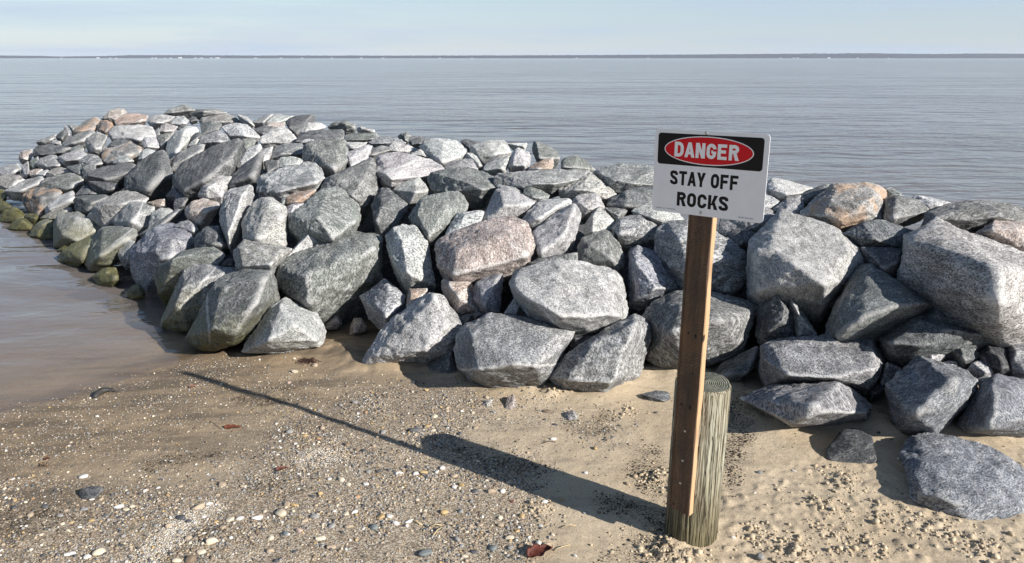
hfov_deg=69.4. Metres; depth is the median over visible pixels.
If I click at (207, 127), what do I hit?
boulder
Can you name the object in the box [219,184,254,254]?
boulder
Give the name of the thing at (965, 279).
boulder
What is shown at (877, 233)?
boulder
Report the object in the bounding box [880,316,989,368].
boulder
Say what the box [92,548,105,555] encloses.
pebble
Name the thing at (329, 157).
boulder
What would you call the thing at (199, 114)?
boulder
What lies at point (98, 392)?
driftwood
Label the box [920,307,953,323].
boulder
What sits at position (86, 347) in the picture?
sand ground
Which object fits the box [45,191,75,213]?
boulder
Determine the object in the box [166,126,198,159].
boulder
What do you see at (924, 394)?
boulder
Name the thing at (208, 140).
boulder
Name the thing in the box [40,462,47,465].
pebble
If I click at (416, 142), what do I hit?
boulder
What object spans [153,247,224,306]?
boulder
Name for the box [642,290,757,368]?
boulder
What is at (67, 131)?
boulder
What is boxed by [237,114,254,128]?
boulder
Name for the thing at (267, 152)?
boulder
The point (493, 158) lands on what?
boulder
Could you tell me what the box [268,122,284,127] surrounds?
boulder
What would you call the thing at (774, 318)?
boulder
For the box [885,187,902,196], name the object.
stone
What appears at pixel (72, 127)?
boulder
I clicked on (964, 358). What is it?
boulder
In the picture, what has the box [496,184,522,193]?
boulder
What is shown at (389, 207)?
boulder
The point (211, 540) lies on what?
pebble
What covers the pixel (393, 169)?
boulder
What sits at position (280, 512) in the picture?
pebble
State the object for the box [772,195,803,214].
boulder
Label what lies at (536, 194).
boulder
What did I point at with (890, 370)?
stone
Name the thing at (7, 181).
boulder
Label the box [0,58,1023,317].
water
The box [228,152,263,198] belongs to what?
boulder
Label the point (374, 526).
pebble
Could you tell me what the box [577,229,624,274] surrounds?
boulder
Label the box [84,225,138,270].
boulder
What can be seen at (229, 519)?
pebble
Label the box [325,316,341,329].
stone
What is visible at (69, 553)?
pebble
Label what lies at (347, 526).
pebble
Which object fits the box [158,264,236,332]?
boulder
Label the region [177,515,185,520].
pebble
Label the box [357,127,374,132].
boulder
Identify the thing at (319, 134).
boulder
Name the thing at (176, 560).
pebble
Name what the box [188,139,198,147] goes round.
stone
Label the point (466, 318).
stone
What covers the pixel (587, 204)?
boulder
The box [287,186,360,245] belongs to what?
boulder
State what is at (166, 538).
shell grit
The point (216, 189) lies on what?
boulder
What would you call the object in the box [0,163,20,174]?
boulder
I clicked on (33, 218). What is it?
boulder
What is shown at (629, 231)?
boulder
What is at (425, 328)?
boulder
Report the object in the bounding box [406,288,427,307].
boulder
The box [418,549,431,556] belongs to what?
pebble
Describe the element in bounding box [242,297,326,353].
boulder
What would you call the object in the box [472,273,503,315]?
boulder
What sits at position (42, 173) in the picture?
boulder
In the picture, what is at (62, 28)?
sky
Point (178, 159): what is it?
boulder
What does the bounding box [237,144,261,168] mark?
boulder
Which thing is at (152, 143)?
boulder
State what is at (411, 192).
boulder
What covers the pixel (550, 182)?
boulder
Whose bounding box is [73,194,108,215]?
boulder
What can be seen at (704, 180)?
danger sign
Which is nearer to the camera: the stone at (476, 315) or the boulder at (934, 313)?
the boulder at (934, 313)
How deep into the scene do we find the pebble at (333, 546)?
2.59 m
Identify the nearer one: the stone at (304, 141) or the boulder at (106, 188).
the stone at (304, 141)
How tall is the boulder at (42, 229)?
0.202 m
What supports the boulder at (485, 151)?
on the bank
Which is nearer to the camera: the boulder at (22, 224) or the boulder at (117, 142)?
the boulder at (22, 224)
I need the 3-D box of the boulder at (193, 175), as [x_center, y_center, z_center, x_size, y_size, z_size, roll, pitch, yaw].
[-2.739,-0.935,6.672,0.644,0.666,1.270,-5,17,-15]
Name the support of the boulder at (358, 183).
on the bank
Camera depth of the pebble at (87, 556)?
2.55 m
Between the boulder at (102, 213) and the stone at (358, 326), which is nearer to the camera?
the stone at (358, 326)
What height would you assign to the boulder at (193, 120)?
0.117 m
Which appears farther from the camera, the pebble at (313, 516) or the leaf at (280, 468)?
the leaf at (280, 468)
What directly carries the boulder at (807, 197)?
on the boulder at (843, 207)
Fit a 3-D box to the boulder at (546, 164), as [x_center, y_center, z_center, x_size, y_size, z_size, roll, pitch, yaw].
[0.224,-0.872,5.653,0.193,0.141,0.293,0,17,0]
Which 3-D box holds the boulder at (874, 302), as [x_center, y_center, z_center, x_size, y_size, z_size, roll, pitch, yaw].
[1.947,0.210,3.919,0.472,0.558,0.912,11,20,33]
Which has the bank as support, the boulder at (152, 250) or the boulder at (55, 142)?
the boulder at (55, 142)
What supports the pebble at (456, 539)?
on the sand ground
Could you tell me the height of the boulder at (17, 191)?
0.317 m
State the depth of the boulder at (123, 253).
6.03 m
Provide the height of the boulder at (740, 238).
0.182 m
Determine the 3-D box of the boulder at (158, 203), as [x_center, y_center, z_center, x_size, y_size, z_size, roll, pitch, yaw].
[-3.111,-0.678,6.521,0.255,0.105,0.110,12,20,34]
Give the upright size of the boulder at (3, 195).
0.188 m
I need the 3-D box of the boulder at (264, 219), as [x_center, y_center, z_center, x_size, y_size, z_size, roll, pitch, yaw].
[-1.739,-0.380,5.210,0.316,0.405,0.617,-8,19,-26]
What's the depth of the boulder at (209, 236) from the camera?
5.30 m
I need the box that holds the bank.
[20,140,885,363]
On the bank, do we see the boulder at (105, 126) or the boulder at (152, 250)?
the boulder at (105, 126)
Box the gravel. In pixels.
[0,352,658,562]
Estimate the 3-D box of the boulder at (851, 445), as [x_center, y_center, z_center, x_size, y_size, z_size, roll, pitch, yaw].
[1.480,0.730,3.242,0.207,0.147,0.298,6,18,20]
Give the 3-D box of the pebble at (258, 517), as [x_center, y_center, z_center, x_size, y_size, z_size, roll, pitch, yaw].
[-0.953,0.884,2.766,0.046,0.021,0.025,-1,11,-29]
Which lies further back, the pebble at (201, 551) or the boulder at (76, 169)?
the boulder at (76, 169)
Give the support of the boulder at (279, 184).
on the bank
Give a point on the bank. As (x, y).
(368, 226)
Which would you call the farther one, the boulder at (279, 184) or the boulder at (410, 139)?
the boulder at (410, 139)
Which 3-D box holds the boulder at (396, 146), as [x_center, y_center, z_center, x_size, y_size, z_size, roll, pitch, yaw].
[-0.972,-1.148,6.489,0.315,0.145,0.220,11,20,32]
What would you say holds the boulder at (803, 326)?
on the boulder at (857, 366)
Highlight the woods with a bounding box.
[0,53,1023,57]
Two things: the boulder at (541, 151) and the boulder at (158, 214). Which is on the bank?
the boulder at (541, 151)
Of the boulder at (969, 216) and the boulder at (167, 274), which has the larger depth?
the boulder at (167, 274)
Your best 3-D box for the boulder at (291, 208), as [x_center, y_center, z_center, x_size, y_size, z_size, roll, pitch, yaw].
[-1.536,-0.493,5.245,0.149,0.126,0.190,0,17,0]
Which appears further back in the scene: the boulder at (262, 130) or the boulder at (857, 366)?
the boulder at (262, 130)
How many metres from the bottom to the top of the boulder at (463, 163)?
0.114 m
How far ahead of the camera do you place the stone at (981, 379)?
3.53 m
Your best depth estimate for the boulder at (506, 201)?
4.84 m
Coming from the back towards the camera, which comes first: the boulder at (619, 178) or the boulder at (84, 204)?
the boulder at (84, 204)
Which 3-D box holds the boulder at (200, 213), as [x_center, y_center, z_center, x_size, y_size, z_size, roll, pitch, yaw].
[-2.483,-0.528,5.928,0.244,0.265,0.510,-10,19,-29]
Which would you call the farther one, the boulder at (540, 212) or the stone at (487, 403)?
the boulder at (540, 212)
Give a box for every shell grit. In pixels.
[0,344,975,562]
[124,445,348,562]
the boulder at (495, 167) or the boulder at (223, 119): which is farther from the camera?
the boulder at (223, 119)
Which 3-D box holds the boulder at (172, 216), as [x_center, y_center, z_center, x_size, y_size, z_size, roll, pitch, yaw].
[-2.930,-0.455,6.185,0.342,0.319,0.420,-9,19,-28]
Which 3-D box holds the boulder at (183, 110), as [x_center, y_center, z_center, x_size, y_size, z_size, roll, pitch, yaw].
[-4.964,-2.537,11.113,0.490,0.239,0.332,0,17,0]
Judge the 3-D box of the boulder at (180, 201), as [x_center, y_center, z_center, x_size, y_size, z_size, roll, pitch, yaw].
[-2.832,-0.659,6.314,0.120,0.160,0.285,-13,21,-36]
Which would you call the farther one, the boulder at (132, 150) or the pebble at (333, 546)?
the boulder at (132, 150)
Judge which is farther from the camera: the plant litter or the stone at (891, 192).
the stone at (891, 192)
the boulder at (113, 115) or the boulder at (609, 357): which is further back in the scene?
the boulder at (113, 115)
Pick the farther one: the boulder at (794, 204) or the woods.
the woods
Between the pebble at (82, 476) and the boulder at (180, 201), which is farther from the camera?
the boulder at (180, 201)
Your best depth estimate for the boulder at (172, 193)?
6.52 m
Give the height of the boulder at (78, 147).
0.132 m
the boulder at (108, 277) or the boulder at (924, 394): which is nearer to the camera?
the boulder at (924, 394)
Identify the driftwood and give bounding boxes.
[93,387,118,398]
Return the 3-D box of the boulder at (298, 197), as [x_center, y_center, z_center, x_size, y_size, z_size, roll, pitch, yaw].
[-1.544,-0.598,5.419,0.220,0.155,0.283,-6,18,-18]
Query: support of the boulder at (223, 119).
on the bank
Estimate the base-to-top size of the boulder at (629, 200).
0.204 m
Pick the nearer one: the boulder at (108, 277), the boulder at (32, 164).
the boulder at (108, 277)
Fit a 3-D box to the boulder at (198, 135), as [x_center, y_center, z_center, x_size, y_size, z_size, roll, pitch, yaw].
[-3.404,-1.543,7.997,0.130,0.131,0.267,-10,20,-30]
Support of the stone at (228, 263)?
on the boulder at (193, 285)
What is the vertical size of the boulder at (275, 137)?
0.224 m
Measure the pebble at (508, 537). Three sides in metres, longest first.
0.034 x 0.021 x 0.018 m
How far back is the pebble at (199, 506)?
2.83 m
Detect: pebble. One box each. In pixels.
[26,512,33,516]
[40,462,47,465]
[64,551,75,555]
[78,474,88,478]
[83,554,91,558]
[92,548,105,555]
[114,504,123,508]
[171,558,181,562]
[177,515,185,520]
[185,555,196,562]
[191,503,204,509]
[196,549,205,554]
[206,537,218,544]
[218,481,226,486]
[225,517,233,521]
[251,515,262,519]
[266,548,274,553]
[275,509,286,516]
[310,514,319,518]
[315,535,325,540]
[326,544,335,549]
[328,523,334,528]
[344,524,353,528]
[369,523,377,529]
[376,513,384,518]
[409,427,419,431]
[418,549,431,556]
[440,509,448,514]
[454,536,459,542]
[488,545,496,550]
[505,535,513,539]
[755,553,764,559]
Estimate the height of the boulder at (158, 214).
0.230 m
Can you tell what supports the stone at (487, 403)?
on the sand ground
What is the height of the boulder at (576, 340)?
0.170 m
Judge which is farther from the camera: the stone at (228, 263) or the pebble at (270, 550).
the stone at (228, 263)
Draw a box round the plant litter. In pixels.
[0,383,1023,562]
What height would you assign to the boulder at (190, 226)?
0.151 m
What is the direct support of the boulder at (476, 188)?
on the boulder at (431, 217)
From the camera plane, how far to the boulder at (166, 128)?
9.31 m
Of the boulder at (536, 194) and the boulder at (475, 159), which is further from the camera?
the boulder at (475, 159)
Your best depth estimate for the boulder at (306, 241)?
4.93 m
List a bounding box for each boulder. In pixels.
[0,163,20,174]
[0,174,24,195]
[0,189,6,200]
[0,201,12,213]
[0,207,24,222]
[4,176,44,201]
[8,218,32,230]
[18,149,32,163]
[22,161,30,178]
[22,187,62,220]
[25,213,39,225]
[29,157,38,169]
[29,169,42,177]
[30,219,52,239]
[32,144,71,157]
[36,134,56,145]
[36,155,62,170]
[37,170,48,178]
[39,173,83,193]
[40,207,72,223]
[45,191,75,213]
[46,167,69,176]
[50,140,60,144]
[53,211,99,247]
[56,130,65,143]
[57,233,95,266]
[57,245,67,250]
[58,150,87,168]
[62,129,95,149]
[64,126,70,138]
[67,164,82,177]
[68,124,77,131]
[70,145,83,151]
[72,117,99,135]
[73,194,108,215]
[75,186,99,195]
[78,154,104,168]
[81,164,95,180]
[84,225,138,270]
[85,132,107,157]
[85,163,135,191]
[87,190,148,227]
[89,181,117,195]
[91,267,120,286]
[97,120,112,137]
[101,108,126,125]
[101,142,141,165]
[107,139,131,147]
[108,124,156,149]
[112,201,154,242]
[113,156,133,164]
[114,113,148,125]
[118,240,135,269]
[124,150,173,202]
[127,284,144,299]
[129,223,194,297]
[138,149,154,161]
[139,209,182,237]
[141,137,160,150]
[147,114,174,130]
[147,199,165,209]
[148,207,172,227]
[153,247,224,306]
[157,132,173,151]
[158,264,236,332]
[160,123,177,134]
[164,105,194,118]
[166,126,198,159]
[166,187,180,201]
[170,144,204,173]
[171,116,188,129]
[172,138,242,204]
[174,194,188,212]
[174,220,198,237]
[185,198,219,232]
[185,269,279,350]
[188,116,197,124]
[190,132,202,143]
[191,108,226,119]
[194,226,229,255]
[198,175,231,205]
[199,113,241,125]
[199,130,227,149]
[200,121,221,134]
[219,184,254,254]
[221,123,259,146]
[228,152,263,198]
[233,239,291,276]
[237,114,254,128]
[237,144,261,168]
[241,197,287,246]
[242,138,255,149]
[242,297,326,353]
[252,114,272,128]
[254,125,273,136]
[256,162,324,206]
[259,127,296,148]
[260,114,292,125]
[260,146,272,169]
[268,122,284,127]
[271,143,302,159]
[276,230,383,325]
[279,156,303,167]
[285,114,315,137]
[285,189,315,205]
[286,202,304,218]
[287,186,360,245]
[289,234,318,255]
[295,129,344,142]
[300,122,325,134]
[302,137,348,181]
[321,157,378,223]
[328,121,356,134]
[344,132,378,144]
[347,142,366,150]
[347,145,371,167]
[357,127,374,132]
[359,278,405,329]
[362,292,461,363]
[368,137,405,147]
[369,145,392,160]
[371,188,407,244]
[375,152,443,193]
[385,224,435,298]
[388,141,418,153]
[393,177,427,212]
[398,132,410,144]
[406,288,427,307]
[408,136,417,146]
[408,191,468,256]
[411,136,427,148]
[411,149,428,157]
[419,138,467,168]
[427,167,497,211]
[427,351,456,373]
[434,215,535,295]
[441,278,478,320]
[444,159,477,168]
[445,210,483,234]
[453,312,574,387]
[460,139,477,152]
[466,152,482,170]
[470,140,511,170]
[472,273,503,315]
[483,156,509,175]
[483,187,536,220]
[485,156,500,163]
[494,169,589,198]
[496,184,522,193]
[507,147,530,171]
[508,143,526,150]
[509,259,628,352]
[522,198,571,231]
[523,187,549,201]
[529,157,553,170]
[529,252,577,264]
[532,141,559,168]
[532,203,580,257]
[549,314,651,392]
[558,172,616,209]
[561,155,595,173]
[568,333,598,351]
[572,193,604,223]
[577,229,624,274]
[584,207,614,235]
[593,163,653,194]
[605,207,626,223]
[606,186,652,215]
[611,215,656,253]
[627,245,681,315]
[631,205,683,226]
[641,390,670,401]
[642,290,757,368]
[654,218,746,297]
[715,346,759,381]
[719,206,775,236]
[727,229,757,253]
[740,381,871,427]
[745,209,864,332]
[755,294,795,348]
[758,334,884,395]
[766,178,812,202]
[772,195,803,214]
[788,299,816,336]
[800,182,886,232]
[800,184,828,208]
[825,263,931,348]
[825,428,876,463]
[843,219,912,247]
[861,247,902,278]
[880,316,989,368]
[883,196,928,226]
[884,355,977,433]
[897,217,1023,347]
[899,432,1023,520]
[912,195,950,210]
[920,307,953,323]
[921,200,1023,233]
[951,348,978,369]
[955,373,1023,436]
[967,360,993,377]
[976,220,1023,250]
[978,344,1010,375]
[1007,344,1023,378]
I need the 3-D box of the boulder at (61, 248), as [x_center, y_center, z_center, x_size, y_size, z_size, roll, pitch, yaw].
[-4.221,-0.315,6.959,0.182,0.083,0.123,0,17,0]
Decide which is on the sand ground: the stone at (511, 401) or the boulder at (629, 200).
the stone at (511, 401)
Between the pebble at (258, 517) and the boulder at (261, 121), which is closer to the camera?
the pebble at (258, 517)
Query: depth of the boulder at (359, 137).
7.27 m
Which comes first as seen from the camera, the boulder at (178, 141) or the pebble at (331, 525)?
the pebble at (331, 525)
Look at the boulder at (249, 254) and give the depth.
4.76 m
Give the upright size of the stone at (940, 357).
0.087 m
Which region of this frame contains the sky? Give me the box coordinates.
[0,0,1023,56]
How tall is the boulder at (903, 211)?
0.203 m
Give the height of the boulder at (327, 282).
0.752 m
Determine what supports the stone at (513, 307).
on the boulder at (493, 350)
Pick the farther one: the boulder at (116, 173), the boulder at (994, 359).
the boulder at (116, 173)
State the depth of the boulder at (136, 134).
9.06 m
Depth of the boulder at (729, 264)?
4.33 m
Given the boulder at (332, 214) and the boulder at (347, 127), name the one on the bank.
the boulder at (347, 127)
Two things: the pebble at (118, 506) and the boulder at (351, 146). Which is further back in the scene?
the boulder at (351, 146)
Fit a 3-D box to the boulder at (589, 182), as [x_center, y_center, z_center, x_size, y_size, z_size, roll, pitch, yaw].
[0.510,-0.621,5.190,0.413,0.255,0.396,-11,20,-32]
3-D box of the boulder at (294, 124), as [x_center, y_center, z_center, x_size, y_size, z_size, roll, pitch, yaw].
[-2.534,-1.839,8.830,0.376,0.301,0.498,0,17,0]
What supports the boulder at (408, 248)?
on the bank
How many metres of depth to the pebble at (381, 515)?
2.76 m
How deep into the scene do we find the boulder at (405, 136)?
7.64 m
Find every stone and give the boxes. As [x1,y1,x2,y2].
[79,486,103,499]
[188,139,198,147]
[222,259,233,266]
[263,160,278,172]
[281,197,285,205]
[301,139,313,144]
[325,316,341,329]
[349,318,366,334]
[460,314,471,325]
[470,311,483,319]
[481,399,491,406]
[504,299,519,314]
[505,395,516,408]
[564,410,578,420]
[765,195,779,210]
[880,362,900,386]
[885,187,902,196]
[926,354,945,361]
[943,361,956,366]
[977,376,990,386]
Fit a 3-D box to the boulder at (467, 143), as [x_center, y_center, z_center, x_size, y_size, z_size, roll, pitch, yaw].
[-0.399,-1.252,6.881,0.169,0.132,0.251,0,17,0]
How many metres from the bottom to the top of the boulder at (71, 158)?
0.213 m
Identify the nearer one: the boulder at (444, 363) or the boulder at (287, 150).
the boulder at (444, 363)
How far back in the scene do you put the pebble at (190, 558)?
2.53 m
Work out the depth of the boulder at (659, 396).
3.70 m
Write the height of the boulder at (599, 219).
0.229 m
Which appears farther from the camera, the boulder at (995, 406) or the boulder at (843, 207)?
the boulder at (843, 207)
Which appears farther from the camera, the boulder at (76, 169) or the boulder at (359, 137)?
the boulder at (76, 169)
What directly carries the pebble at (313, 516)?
on the sand ground
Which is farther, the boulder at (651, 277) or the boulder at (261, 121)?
the boulder at (261, 121)
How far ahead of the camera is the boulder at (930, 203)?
4.48 m
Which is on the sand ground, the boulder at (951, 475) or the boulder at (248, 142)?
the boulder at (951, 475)
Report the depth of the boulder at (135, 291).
5.54 m
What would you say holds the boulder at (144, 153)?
on the bank
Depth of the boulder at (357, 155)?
6.14 m
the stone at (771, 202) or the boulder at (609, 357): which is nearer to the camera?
the boulder at (609, 357)
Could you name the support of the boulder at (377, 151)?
on the bank
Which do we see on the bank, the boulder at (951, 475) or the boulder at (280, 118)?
the boulder at (280, 118)
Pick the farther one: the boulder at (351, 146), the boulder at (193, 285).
the boulder at (351, 146)
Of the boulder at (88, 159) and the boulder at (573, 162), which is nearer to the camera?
the boulder at (573, 162)
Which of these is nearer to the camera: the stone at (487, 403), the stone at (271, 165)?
the stone at (487, 403)
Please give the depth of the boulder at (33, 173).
8.93 m
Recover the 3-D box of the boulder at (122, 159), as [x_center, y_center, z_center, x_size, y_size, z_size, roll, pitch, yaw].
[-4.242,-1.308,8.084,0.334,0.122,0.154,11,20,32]
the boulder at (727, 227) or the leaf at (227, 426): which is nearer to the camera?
the leaf at (227, 426)
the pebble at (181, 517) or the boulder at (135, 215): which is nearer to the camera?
the pebble at (181, 517)
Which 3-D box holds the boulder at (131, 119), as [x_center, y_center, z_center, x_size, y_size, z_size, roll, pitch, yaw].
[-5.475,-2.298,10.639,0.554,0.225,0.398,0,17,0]
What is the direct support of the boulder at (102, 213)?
on the boulder at (69, 228)
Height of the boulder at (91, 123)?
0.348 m
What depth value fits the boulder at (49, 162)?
8.94 m
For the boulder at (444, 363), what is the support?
on the sand ground
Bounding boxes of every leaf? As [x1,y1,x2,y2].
[224,424,241,428]
[276,466,287,470]
[527,543,552,557]
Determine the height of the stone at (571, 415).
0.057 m
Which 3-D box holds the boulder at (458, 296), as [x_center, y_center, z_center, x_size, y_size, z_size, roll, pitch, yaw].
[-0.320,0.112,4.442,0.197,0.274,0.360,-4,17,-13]
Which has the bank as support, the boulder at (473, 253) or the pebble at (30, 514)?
the boulder at (473, 253)
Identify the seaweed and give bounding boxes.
[293,356,320,365]
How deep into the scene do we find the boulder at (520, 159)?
5.71 m
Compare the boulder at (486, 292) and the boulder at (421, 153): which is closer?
the boulder at (486, 292)
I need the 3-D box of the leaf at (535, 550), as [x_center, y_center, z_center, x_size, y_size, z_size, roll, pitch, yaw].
[0.096,0.927,2.550,0.095,0.022,0.064,-11,25,-18]
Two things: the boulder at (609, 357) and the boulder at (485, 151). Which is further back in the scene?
the boulder at (485, 151)
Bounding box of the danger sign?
[652,128,770,547]
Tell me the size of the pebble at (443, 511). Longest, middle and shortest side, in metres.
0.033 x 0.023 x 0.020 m
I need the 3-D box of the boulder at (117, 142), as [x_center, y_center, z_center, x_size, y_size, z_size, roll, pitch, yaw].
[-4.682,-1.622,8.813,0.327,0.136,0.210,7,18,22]
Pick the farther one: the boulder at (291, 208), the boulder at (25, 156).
the boulder at (25, 156)
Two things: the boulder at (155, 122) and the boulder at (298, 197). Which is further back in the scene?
the boulder at (155, 122)
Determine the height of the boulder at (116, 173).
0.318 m
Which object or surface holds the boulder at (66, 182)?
on the boulder at (37, 201)
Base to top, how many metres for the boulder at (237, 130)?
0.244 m
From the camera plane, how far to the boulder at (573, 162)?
5.59 m
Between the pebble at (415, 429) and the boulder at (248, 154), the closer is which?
the pebble at (415, 429)
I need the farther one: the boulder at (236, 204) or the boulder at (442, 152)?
the boulder at (442, 152)
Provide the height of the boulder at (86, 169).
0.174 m
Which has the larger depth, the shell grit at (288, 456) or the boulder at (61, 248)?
the boulder at (61, 248)
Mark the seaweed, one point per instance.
(311, 359)
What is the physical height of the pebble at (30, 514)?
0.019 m
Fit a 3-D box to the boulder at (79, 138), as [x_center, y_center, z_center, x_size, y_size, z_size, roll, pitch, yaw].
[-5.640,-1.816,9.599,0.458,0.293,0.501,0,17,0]
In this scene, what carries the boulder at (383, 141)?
on the bank
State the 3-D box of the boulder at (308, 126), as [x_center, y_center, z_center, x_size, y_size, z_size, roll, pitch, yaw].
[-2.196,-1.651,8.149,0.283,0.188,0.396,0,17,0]
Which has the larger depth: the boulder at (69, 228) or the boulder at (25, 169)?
the boulder at (25, 169)
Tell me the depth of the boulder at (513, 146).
6.75 m
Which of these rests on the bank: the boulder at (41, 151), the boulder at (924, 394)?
the boulder at (41, 151)
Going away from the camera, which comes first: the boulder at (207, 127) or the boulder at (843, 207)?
the boulder at (843, 207)
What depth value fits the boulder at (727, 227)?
4.60 m
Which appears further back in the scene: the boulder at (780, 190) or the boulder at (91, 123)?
the boulder at (91, 123)
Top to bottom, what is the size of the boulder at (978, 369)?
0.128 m
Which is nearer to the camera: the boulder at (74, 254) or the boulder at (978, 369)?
the boulder at (978, 369)
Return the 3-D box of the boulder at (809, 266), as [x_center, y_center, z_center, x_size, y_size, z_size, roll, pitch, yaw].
[1.694,-0.019,4.322,0.641,0.712,1.150,9,19,27]
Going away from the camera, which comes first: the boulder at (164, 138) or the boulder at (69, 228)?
the boulder at (69, 228)
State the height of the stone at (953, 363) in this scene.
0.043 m
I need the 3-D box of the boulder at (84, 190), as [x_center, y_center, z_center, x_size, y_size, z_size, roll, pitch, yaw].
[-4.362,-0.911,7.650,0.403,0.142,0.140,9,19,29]
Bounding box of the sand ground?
[0,221,1023,562]
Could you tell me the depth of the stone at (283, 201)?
5.37 m
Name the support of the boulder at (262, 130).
on the bank
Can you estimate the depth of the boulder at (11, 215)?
8.13 m
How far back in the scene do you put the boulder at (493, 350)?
3.76 m
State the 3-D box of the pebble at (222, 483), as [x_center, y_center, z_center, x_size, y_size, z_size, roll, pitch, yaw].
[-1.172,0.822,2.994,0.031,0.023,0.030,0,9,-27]
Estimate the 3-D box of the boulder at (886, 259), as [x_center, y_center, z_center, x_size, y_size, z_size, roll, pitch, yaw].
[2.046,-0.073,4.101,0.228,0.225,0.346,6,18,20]
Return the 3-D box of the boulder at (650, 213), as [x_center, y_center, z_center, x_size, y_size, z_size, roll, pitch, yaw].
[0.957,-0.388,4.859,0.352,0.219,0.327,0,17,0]
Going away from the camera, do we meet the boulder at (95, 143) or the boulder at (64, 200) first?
the boulder at (64, 200)
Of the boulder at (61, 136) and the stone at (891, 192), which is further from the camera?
the boulder at (61, 136)
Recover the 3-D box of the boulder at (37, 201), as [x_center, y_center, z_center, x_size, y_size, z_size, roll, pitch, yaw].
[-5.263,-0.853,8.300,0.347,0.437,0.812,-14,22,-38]
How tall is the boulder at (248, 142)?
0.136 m
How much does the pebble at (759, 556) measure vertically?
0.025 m
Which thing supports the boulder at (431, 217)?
on the bank
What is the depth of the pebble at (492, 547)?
2.58 m
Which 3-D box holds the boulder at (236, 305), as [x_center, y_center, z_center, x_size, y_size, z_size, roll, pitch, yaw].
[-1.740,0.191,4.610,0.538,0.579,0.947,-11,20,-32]
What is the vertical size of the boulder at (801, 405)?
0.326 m
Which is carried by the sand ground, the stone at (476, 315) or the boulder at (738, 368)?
the boulder at (738, 368)
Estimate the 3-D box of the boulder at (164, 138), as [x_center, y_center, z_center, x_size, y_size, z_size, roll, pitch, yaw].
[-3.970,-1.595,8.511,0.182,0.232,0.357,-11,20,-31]
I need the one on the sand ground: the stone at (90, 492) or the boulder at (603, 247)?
the stone at (90, 492)
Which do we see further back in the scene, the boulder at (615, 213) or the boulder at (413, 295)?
the boulder at (615, 213)
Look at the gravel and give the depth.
2.98 m
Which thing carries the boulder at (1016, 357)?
on the boulder at (995, 406)
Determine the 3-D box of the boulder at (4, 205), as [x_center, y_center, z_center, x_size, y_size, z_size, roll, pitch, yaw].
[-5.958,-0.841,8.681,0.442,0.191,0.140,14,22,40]
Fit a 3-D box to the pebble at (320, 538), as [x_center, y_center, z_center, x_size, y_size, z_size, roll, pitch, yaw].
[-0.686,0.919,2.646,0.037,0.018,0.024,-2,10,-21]
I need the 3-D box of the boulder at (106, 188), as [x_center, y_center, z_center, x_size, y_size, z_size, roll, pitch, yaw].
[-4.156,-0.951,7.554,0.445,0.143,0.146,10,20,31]
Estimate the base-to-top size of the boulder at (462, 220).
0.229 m
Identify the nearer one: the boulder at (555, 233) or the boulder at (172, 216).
the boulder at (555, 233)
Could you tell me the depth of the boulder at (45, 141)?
9.94 m
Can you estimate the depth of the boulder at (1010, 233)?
4.06 m
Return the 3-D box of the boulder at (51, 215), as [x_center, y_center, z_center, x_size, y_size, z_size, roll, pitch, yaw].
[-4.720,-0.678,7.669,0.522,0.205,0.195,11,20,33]
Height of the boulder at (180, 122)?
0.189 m
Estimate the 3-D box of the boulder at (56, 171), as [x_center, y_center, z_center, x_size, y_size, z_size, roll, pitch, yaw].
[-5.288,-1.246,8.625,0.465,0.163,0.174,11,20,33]
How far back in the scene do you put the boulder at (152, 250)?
5.63 m
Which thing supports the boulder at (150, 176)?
on the bank

